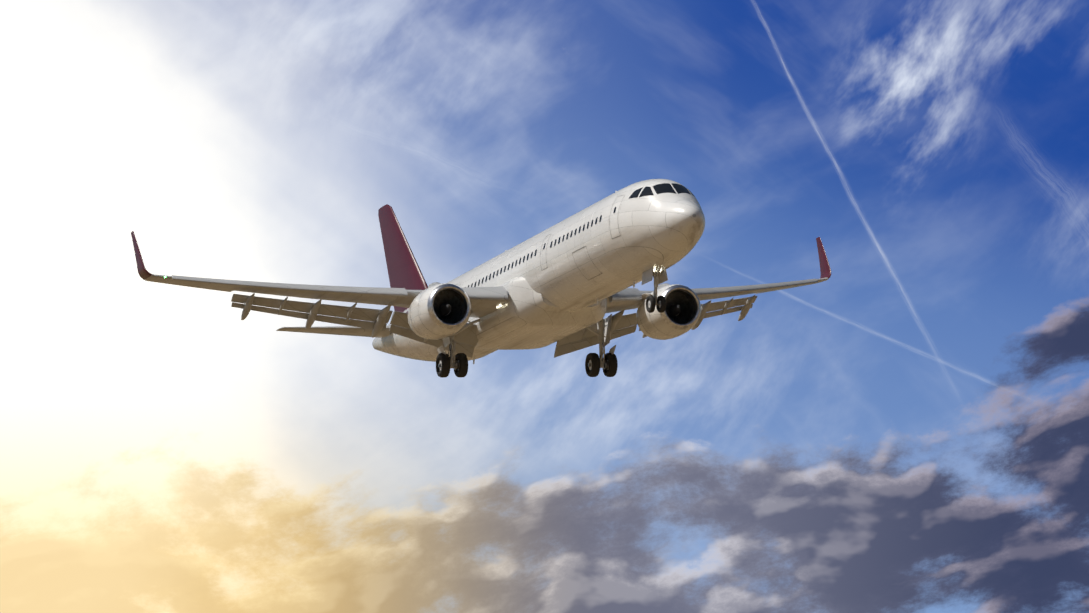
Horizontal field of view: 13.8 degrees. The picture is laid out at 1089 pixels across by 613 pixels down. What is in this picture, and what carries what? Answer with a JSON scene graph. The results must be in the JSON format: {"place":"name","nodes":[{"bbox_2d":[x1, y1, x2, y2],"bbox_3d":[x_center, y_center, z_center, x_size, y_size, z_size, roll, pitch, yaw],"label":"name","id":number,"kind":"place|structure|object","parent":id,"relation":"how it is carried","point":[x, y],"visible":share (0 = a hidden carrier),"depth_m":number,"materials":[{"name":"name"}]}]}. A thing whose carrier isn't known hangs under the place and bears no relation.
{"place":"outdoors","nodes":[
{"label":"outdoors","id":0,"kind":"place"},
{"bbox_2d":[372,179,704,361],"bbox_3d":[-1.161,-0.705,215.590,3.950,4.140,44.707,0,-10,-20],"label":"fuselage","id":1,"kind":"object","parent":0,"point":[666,230],"visible":0.71,"depth_m":201.94,"materials":[{"name":"white paint"}]},
{"bbox_2d":[131,231,508,317],"bbox_3d":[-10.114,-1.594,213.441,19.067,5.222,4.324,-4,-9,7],"label":"wing","id":2,"kind":"structure","parent":1,"relation":"attached to","point":[479,309],"depth_m":212.38,"materials":[{"name":"grey metal"}]},
{"bbox_2d":[172,275,507,302],"bbox_3d":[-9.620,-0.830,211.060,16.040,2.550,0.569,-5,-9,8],"label":"slats","id":3,"kind":"object","parent":2,"relation":"attached to","point":[492,294],"visible":0.94,"depth_m":210.82,"materials":[{"name":"grey paint"}]},
{"bbox_2d":[231,294,478,357],"bbox_3d":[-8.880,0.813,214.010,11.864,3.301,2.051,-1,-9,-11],"label":"wing flaps","id":4,"kind":"object","parent":2,"relation":"attached to","point":[466,340],"visible":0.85,"depth_m":213.98,"materials":[{"name":"grey paint"}]},
{"bbox_2d":[241,293,472,341],"bbox_3d":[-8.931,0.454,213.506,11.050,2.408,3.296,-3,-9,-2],"label":"flap track fairings","id":5,"kind":"object","parent":2,"relation":"attached to","point":[379,322],"visible":0.81,"depth_m":213.28,"materials":[{"name":"grey paint"}]},
{"bbox_2d":[428,282,440,287],"bbox_3d":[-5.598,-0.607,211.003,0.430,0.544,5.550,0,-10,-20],"label":"engine pylon","id":6,"kind":"object","parent":2,"relation":"attached to","point":[433,284],"visible":0.04,"depth_m":209.44,"materials":[{"name":"white metal"}]},
{"bbox_2d":[408,283,470,339],"bbox_3d":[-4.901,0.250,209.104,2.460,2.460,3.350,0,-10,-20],"label":"engine nacelle","id":7,"kind":"object","parent":2,"relation":"attached to","point":[431,321],"visible":0.9,"depth_m":207.92,"materials":[{"name":"white metal"}]},
{"bbox_2d":[433,291,462,323],"bbox_3d":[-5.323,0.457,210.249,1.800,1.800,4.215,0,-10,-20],"label":"engine","id":8,"kind":"object","parent":7,"relation":"in","point":[452,300],"visible":0.38,"depth_m":208.45,"materials":[{"name":"black metal"}]},
{"bbox_2d":[439,303,450,315],"bbox_3d":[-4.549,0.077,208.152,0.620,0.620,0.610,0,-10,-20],"label":"engine spinner","id":9,"kind":"object","parent":8,"relation":"attached to","point":[444,309],"visible":0.96,"depth_m":208.08,"materials":[{"name":"black metal"}]},
{"bbox_2d":[436,319,479,377],"bbox_3d":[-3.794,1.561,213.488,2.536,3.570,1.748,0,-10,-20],"label":"gear","id":10,"kind":"object","parent":2,"relation":"attached to","point":[457,363],"visible":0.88,"depth_m":213.15,"materials":[{"name":"rubber"}]},
{"bbox_2d":[276,326,390,337],"bbox_3d":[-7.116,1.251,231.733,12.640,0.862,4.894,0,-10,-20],"label":"horizontal stabilizer","id":11,"kind":"object","parent":1,"relation":"on","point":[349,331],"visible":0.42,"depth_m":230.63,"materials":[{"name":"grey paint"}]},
{"bbox_2d":[378,204,427,311],"bbox_3d":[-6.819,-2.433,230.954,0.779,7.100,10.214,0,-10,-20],"label":"vertical stabilizer","id":12,"kind":"object","parent":1,"relation":"on","point":[404,270],"visible":0.58,"depth_m":232.65},
{"bbox_2d":[467,277,606,349],"bbox_3d":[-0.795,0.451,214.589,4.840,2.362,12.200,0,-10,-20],"label":"belly fairing","id":13,"kind":"object","parent":1,"relation":"attached to","point":[526,316],"visible":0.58,"depth_m":210.64,"materials":[{"name":"white paint"}]},
{"bbox_2d":[389,183,693,350],"bbox_3d":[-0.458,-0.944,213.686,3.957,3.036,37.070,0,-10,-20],"label":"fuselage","id":14,"kind":"structure","parent":1,"relation":"attached to","point":[663,188],"depth_m":197.82,"materials":[{"name":"black glass"}]},
{"bbox_2d":[473,191,634,363],"bbox_3d":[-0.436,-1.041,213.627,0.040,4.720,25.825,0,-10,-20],"label":"antennas","id":15,"kind":"object","parent":1,"relation":"attached to","point":[596,304],"visible":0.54,"depth_m":205.83,"materials":[{"name":"white paint"}]},
{"bbox_2d":[642,266,667,312],"bbox_3d":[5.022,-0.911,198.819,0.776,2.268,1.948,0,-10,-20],"label":"nose landing gear","id":16,"kind":"object","parent":1,"relation":"attached to","point":[659,277],"visible":0.94,"depth_m":198.94,"materials":[{"name":"rubber"}]},
{"bbox_2d":[606,237,830,312],"bbox_3d":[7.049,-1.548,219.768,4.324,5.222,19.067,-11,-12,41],"label":"wing","id":17,"kind":"structure","parent":1,"relation":"attached to","point":[825,269],"depth_m":220.97,"materials":[{"name":"grey metal"}]},
{"bbox_2d":[585,314,617,376],"bbox_3d":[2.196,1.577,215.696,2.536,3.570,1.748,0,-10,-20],"label":"gear","id":18,"kind":"object","parent":17,"relation":"attached to","point":[606,362],"visible":0.94,"depth_m":215.87,"materials":[{"name":"rubber"}]},
{"bbox_2d":[554,296,756,357],"bbox_3d":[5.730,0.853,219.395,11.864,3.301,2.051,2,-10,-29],"label":"wing flaps","id":19,"kind":"object","parent":17,"relation":"attached to","point":[576,341],"visible":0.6,"depth_m":217.77,"materials":[{"name":"grey paint"}]},
{"bbox_2d":[657,283,669,288],"bbox_3d":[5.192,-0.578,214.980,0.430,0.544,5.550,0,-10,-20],"label":"engine pylon","id":20,"kind":"object","parent":17,"relation":"attached to","point":[662,285],"visible":0.04,"depth_m":213.41,"materials":[{"name":"white metal"}]},
{"bbox_2d":[636,284,700,339],"bbox_3d":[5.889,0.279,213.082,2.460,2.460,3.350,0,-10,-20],"label":"engine nacelle","id":21,"kind":"object","parent":17,"relation":"on","point":[664,323],"visible":0.73,"depth_m":211.96,"materials":[{"name":"white metal"}]},
{"bbox_2d":[642,293,652,298],"bbox_3d":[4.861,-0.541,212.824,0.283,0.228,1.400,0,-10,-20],"label":"pylon","id":22,"kind":"object","parent":21,"relation":"attached to","point":[645,295],"visible":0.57,"depth_m":212.91,"materials":[{"name":"white metal"}]},
{"bbox_2d":[665,292,691,323],"bbox_3d":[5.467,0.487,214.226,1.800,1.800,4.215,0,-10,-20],"label":"fan","id":23,"kind":"object","parent":21,"relation":"in","point":[685,314],"visible":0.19,"depth_m":212.44},
{"bbox_2d":[669,303,680,315],"bbox_3d":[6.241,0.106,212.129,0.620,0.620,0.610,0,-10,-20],"label":"engine spinner","id":24,"kind":"object","parent":23,"relation":"attached to","point":[674,309],"visible":0.94,"depth_m":212.05,"materials":[{"name":"black metal"}]},
{"bbox_2d":[582,294,755,338],"bbox_3d":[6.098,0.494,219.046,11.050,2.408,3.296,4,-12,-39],"label":"flap track fairings","id":25,"kind":"object","parent":17,"relation":"attached to","point":[616,317],"visible":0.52,"depth_m":220.29,"materials":[{"name":"grey paint"}]},
{"bbox_2d":[609,279,817,302],"bbox_3d":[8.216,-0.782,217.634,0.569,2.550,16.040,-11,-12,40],"label":"slats","id":26,"kind":"object","parent":17,"relation":"attached to","point":[629,294],"visible":0.92,"depth_m":217.70,"materials":[{"name":"grey paint"}]},
{"bbox_2d":[0,0,1088,612],"label":"sky","id":27,"kind":"structure","parent":0,"point":[905,429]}
]}

